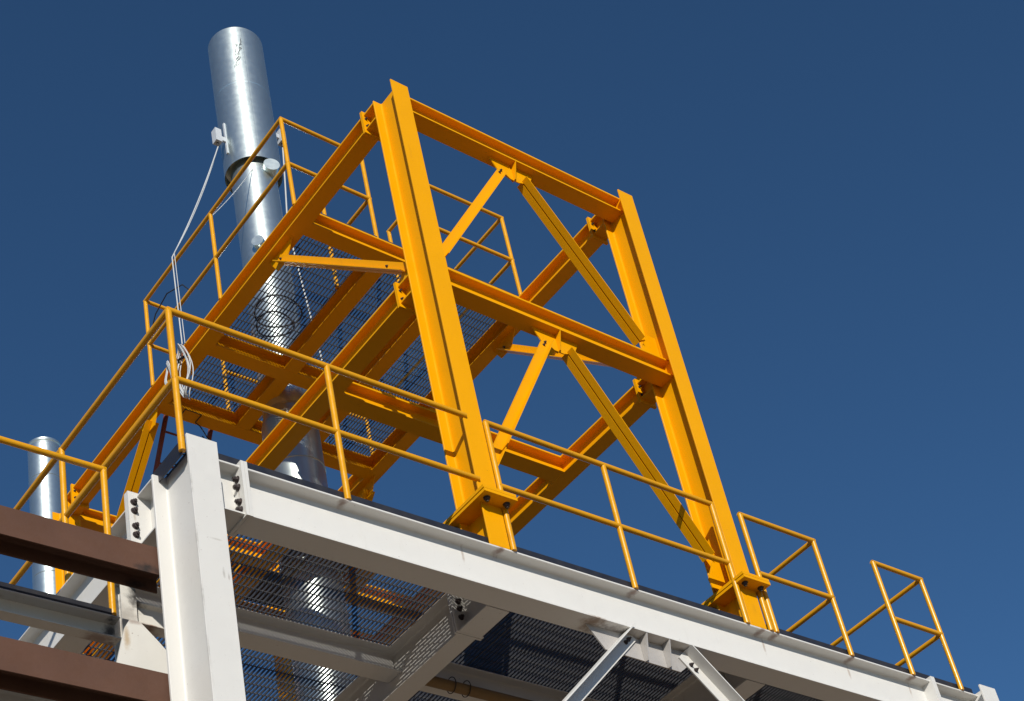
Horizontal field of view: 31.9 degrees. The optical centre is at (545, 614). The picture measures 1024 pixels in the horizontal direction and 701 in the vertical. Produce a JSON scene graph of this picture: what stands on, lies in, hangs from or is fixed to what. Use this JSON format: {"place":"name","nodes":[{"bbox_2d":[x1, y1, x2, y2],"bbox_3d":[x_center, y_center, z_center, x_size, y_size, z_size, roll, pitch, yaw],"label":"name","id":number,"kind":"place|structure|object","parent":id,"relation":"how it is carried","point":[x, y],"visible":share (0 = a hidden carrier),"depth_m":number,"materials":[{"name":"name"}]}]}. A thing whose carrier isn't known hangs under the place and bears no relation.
{"place":"outdoors","nodes":[
{"label":"outdoors","id":0,"kind":"place"},
{"bbox_2d":[0,0,1023,700],"label":"sky","id":1,"kind":"structure","parent":0,"point":[827,195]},
{"label":"ground","id":2,"kind":"structure","parent":0,"visible":0},
{"bbox_2d":[27,437,60,594],"bbox_3d":[-5.218,5.171,19.774,0.464,18.390,0.464,16,-43,-36],"label":"stack","id":3,"kind":"object","parent":2,"relation":"on","point":[45,499],"visible":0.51,"depth_m":24.12,"materials":[{"name":"silver metal"}]},
{"bbox_2d":[114,433,249,700],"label":"steel column","id":4,"kind":"structure","parent":2,"relation":"on","point":[184,517],"depth_m":10.13,"materials":[{"name":"white metal"}]},
{"bbox_2d":[0,689,54,700],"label":"tie beam","id":5,"kind":"structure","parent":4,"relation":"attached to","point":[5,695],"depth_m":9.47,"materials":[{"name":"white metal"}]},
{"bbox_2d":[0,581,121,645],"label":"steel beam","id":6,"kind":"structure","parent":4,"relation":"attached to","point":[25,606],"depth_m":10.28,"materials":[{"name":"grey metal"}]},
{"bbox_2d":[0,436,116,615],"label":"guardrail","id":7,"kind":"object","parent":6,"relation":"on","point":[102,470],"visible":0.66,"depth_m":10.89,"materials":[{"name":"yellow metal"}]},
{"bbox_2d":[0,505,159,593],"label":"primed beam","id":8,"kind":"structure","parent":4,"relation":"attached to","point":[37,539],"depth_m":10.04,"materials":[{"name":"brown metal"}]},
{"bbox_2d":[0,636,169,700],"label":"primed beam","id":9,"kind":"structure","parent":4,"relation":"attached to","point":[36,670],"depth_m":9.50,"materials":[{"name":"brown metal"}]},
{"bbox_2d":[19,443,972,700],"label":"steel deck","id":10,"kind":"structure","parent":4,"relation":"on","point":[526,624],"depth_m":12.28,"materials":[{"name":"white paint"}]},
{"bbox_2d":[153,415,212,472],"bbox_3d":[-3.782,0.674,16.720,0.526,4.779,2.772,16,-43,-36],"label":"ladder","id":11,"kind":"object","parent":10,"relation":"on","point":[161,441],"visible":0.06,"depth_m":17.00,"materials":[{"name":"brown metal"}]},
{"bbox_2d":[9,306,479,584],"bbox_3d":[-3.251,0.505,13.274,2.316,1.156,6.333,16,-43,-36],"label":"guardrail","id":12,"kind":"object","parent":10,"relation":"on","point":[175,380],"visible":1,"depth_m":11.41,"materials":[{"name":"yellow metal"}]},
{"bbox_2d":[208,27,357,700],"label":"exhaust stack","id":13,"kind":"object","parent":10,"relation":"on","point":[243,104],"visible":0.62,"depth_m":18.59,"materials":[{"name":"grey metal"}]},
{"bbox_2d":[211,123,228,153],"bbox_3d":[-3.434,-5.049,18.918,0.154,0.470,0.080,16,-43,-36],"label":"junction box","id":14,"kind":"object","parent":13,"relation":"attached to","point":[218,138],"visible":1,"depth_m":18.86,"materials":[{"name":"grey plastic"}]},
{"bbox_2d":[171,146,218,344],"bbox_3d":[-3.386,-3.659,17.528,0.112,3.442,0.917,-28,-36,21],"label":"white cable","id":15,"kind":"object","parent":14,"relation":"hanging from","point":[196,206],"visible":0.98,"depth_m":17.16,"materials":[{"name":"white plastic"}]},
{"bbox_2d":[213,168,252,214],"bbox_3d":[-3.133,-4.143,17.714,0.007,1.904,1.193,-24,-35,17],"label":"thin wire","id":16,"kind":"object","parent":13,"relation":"attached to","point":[234,192],"visible":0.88,"depth_m":17.90,"materials":[{"name":"white"}]},
{"bbox_2d":[276,129,286,146],"bbox_3d":[-2.936,-5.264,19.660,0.154,0.470,0.080,16,-43,-36],"label":"junction box","id":17,"kind":"object","parent":13,"relation":"attached to","point":[279,138],"visible":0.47,"depth_m":19.62,"materials":[{"name":"grey plastic"}]},
{"bbox_2d":[282,147,322,360],"bbox_3d":[-2.537,-3.667,18.389,0.133,3.762,0.375,-2,-35,-16],"label":"thin cable","id":18,"kind":"object","parent":13,"relation":"attached to","point":[286,212],"visible":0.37,"depth_m":18.92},
{"bbox_2d":[52,79,770,700],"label":"steel tower","id":19,"kind":"structure","parent":10,"relation":"on","point":[428,295],"depth_m":14.93,"materials":[{"name":"yellow metal"}]},
{"bbox_2d":[164,344,193,399],"bbox_3d":[-3.300,-2.124,16.093,0.094,0.690,0.464,16,-43,-36],"label":"cable coil","id":20,"kind":"object","parent":19,"relation":"hanging from","point":[181,348],"visible":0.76,"depth_m":16.05,"materials":[{"name":"white rubber"}]},
{"bbox_2d":[182,409,208,439],"bbox_3d":[-3.334,-1.849,16.930,0.312,0.507,0.179,16,-43,-36],"label":"cord","id":21,"kind":"object","parent":19,"relation":"hanging from","point":[197,423],"visible":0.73,"depth_m":16.92,"materials":[{"name":"black rubber"}]},
{"bbox_2d":[143,116,378,386],"bbox_3d":[-2.678,-3.171,16.566,0.893,1.125,2.569,16,-43,-36],"label":"guardrail","id":22,"kind":"object","parent":19,"relation":"on","point":[288,165],"visible":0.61,"depth_m":16.18,"materials":[{"name":"yellow metal"}]},
{"bbox_2d":[152,284,188,324],"bbox_3d":[-3.537,-2.913,16.817,0.663,0.230,0.054,-36,-40,31],"label":"loose cord","id":23,"kind":"object","parent":22,"relation":"attached to","point":[164,298],"visible":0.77,"depth_m":16.86,"materials":[{"name":"black rubber"}]},
{"bbox_2d":[254,294,302,336],"bbox_3d":[-2.443,-2.726,16.428,0.439,0.086,0.580,-7,-34,-8],"label":"black hose","id":24,"kind":"object","parent":19,"relation":"on","point":[276,312],"visible":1,"depth_m":16.42,"materials":[{"name":"rubber"}]},
{"bbox_2d":[221,184,521,453],"bbox_3d":[-1.736,-2.900,17.289,1.710,1.125,2.569,16,-43,-36],"label":"guardrail","id":25,"kind":"object","parent":19,"relation":"on","point":[510,258],"visible":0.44,"depth_m":17.14,"materials":[{"name":"yellow metal"}]},
{"bbox_2d":[425,676,531,700],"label":"pipe","id":26,"kind":"object","parent":10,"relation":"attached to","point":[467,690],"visible":0.94,"depth_m":12.70,"materials":[{"name":"black metal"}]},
{"bbox_2d":[482,419,749,623],"bbox_3d":[0.532,-0.645,12.868,2.239,1.146,0.044,16,-43,-36],"label":"guardrail","id":27,"kind":"object","parent":10,"relation":"on","point":[616,524],"visible":1,"depth_m":12.91,"materials":[{"name":"yellow metal"}]},
{"bbox_2d":[737,512,854,656],"bbox_3d":[1.256,0.345,14.584,0.938,1.146,2.242,16,-43,-36],"label":"guardrail","id":28,"kind":"object","parent":10,"relation":"on","point":[768,612],"visible":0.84,"depth_m":14.06,"materials":[{"name":"yellow metal"}]},
{"bbox_2d":[830,560,963,690],"bbox_3d":[2.402,0.674,15.464,0.653,1.146,2.242,16,-43,-36],"label":"guardrail","id":29,"kind":"object","parent":10,"relation":"on","point":[938,633],"visible":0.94,"depth_m":14.96,"materials":[{"name":"yellow metal"}]},
{"bbox_2d":[932,677,998,700],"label":"steel column","id":30,"kind":"structure","parent":2,"relation":"on","point":[949,693],"depth_m":14.69,"materials":[{"name":"white metal"}]}
]}

